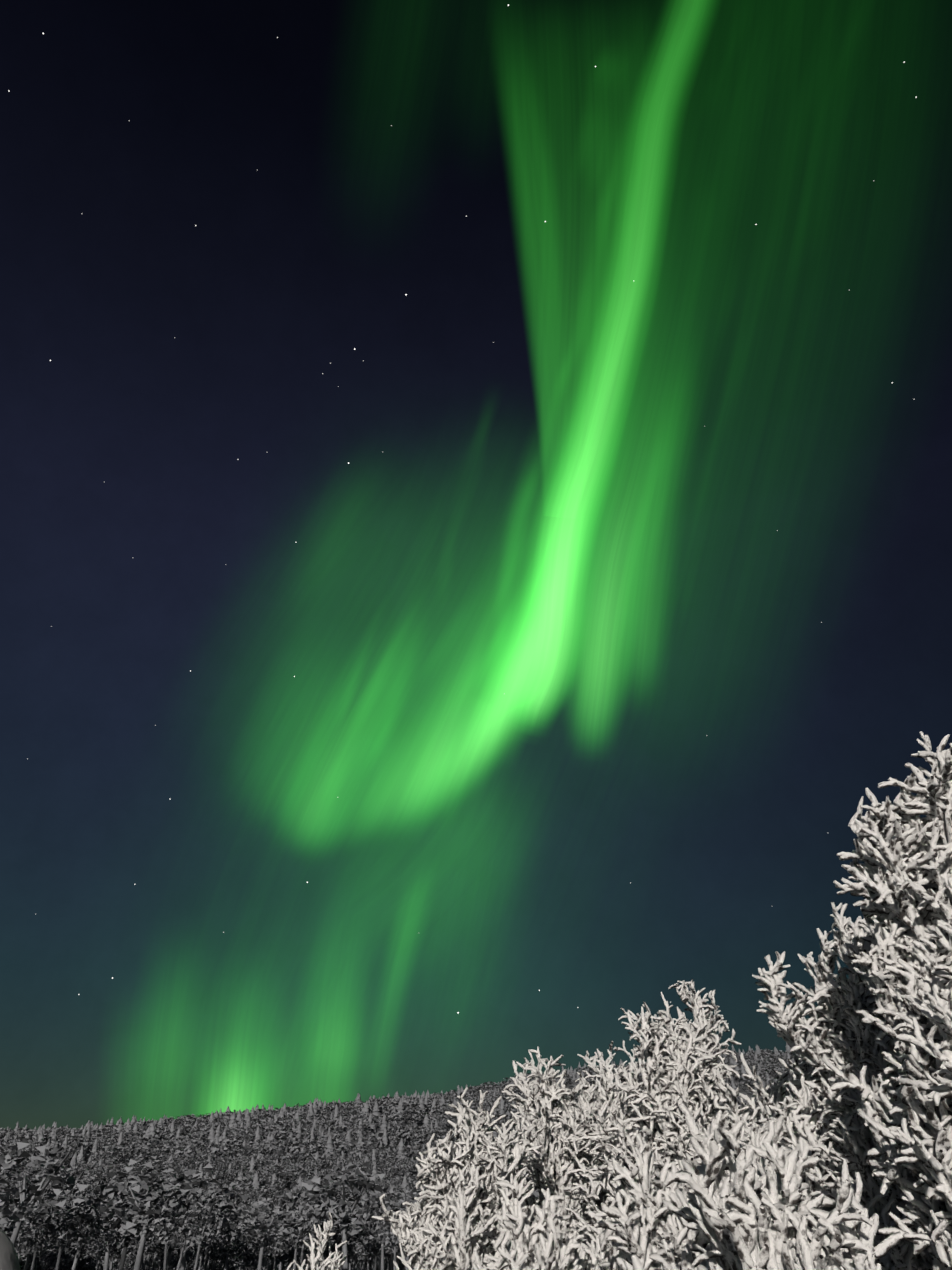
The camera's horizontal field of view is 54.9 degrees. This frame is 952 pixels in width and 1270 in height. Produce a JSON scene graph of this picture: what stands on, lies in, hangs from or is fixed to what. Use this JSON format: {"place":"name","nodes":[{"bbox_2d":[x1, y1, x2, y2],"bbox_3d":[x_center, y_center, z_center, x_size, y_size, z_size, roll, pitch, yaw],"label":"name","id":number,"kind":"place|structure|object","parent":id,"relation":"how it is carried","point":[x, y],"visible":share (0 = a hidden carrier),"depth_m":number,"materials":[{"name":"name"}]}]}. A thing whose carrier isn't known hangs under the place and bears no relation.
{"place":"outdoors","nodes":[
{"label":"outdoors","id":0,"kind":"place"},
{"bbox_2d":[7,1149,422,1269],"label":"trees","id":1,"kind":"object","parent":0,"point":[255,1183],"visible":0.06,"depth_m":292.78,"materials":[{"name":"grey plant"}]},
{"bbox_2d":[0,1153,518,1229],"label":"birch","id":2,"kind":"object","parent":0,"point":[14,1184],"visible":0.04,"depth_m":303.13,"materials":[{"name":"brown wood"}]},
{"bbox_2d":[0,1150,536,1229],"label":"birch","id":3,"kind":"object","parent":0,"point":[265,1179],"visible":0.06,"depth_m":294.70,"materials":[{"name":"birch bark"},{"name":"birch twigs"},{"name":"frost"}]},
{"bbox_2d":[0,1159,537,1269],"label":"birch","id":4,"kind":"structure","parent":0,"point":[48,1260],"depth_m":58.10,"materials":[{"name":"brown wood"}]},
{"bbox_2d":[0,1138,542,1269],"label":"birch","id":5,"kind":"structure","parent":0,"point":[212,1250],"depth_m":51.70,"materials":[{"name":"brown wood"}]},
{"bbox_2d":[9,1063,799,1269],"bbox_3d":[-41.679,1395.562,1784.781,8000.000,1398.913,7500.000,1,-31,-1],"label":"ground snow","id":6,"kind":"structure","parent":0,"point":[112,1167],"depth_m":372.35,"materials":[{"name":"white snow"}]},
{"bbox_2d":[0,1229,19,1269],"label":"snow capped post","id":7,"kind":"object","parent":6,"relation":"on","point":[9,1259],"visible":1,"depth_m":1.98,"materials":[{"name":"white snow"}]},
{"bbox_2d":[286,1212,346,1269],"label":"birch","id":8,"kind":"object","parent":6,"relation":"on","point":[329,1263],"visible":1,"depth_m":9.87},
{"bbox_2d":[2,1043,798,1171],"bbox_3d":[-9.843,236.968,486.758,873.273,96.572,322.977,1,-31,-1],"label":"trees","id":9,"kind":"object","parent":6,"relation":"on","point":[149,1131],"depth_m":423.14,"materials":[{"name":"grey plant"}]},
{"bbox_2d":[0,1049,803,1174],"bbox_3d":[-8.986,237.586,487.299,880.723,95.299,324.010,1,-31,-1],"label":"trees","id":10,"kind":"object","parent":6,"relation":"on","point":[390,1106],"depth_m":388.77,"materials":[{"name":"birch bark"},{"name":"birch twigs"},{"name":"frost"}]},
{"bbox_2d":[472,1180,618,1269],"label":"tree","id":11,"kind":"object","parent":6,"relation":"on","point":[541,1242],"visible":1,"depth_m":5.22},
{"bbox_2d":[502,1040,650,1262],"bbox_3d":[1.142,5.614,8.777,1.910,3.318,1.675,9,-32,-14],"label":"birch","id":12,"kind":"object","parent":6,"relation":"on","point":[551,1164],"visible":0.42,"depth_m":8.77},
{"bbox_2d":[563,979,744,1269],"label":"birch","id":13,"kind":"object","parent":6,"relation":"on","point":[681,1056],"visible":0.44,"depth_m":8.10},
{"bbox_2d":[588,1126,807,1269],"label":"birch","id":14,"kind":"object","parent":6,"relation":"on","point":[680,1242],"visible":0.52,"depth_m":4.81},
{"bbox_2d":[696,1014,845,1233],"bbox_3d":[2.321,4.433,6.541,1.746,3.011,1.935,1,-31,-1],"label":"birch","id":15,"kind":"object","parent":6,"relation":"on","point":[777,1101],"visible":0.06,"depth_m":6.54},
{"bbox_2d":[662,1103,903,1269],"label":"birch","id":16,"kind":"object","parent":6,"relation":"on","point":[744,1217],"visible":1,"depth_m":3.48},
{"bbox_2d":[752,898,944,1269],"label":"birch","id":17,"kind":"object","parent":6,"relation":"on","point":[857,1044],"visible":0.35,"depth_m":6.27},
{"bbox_2d":[822,734,951,1269],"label":"tall birch","id":18,"kind":"object","parent":6,"relation":"on","point":[902,876],"visible":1,"depth_m":4.65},
{"bbox_2d":[372,1087,543,1269],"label":"birch","id":19,"kind":"object","parent":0,"point":[449,1218],"visible":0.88,"depth_m":7.46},
{"bbox_2d":[0,0,951,1131],"label":"sky","id":20,"kind":"structure","parent":0,"point":[475,476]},
{"bbox_2d":[911,731,951,844],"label":"birch","id":21,"kind":"object","parent":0,"point":[926,744],"visible":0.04,"depth_m":5.59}
]}

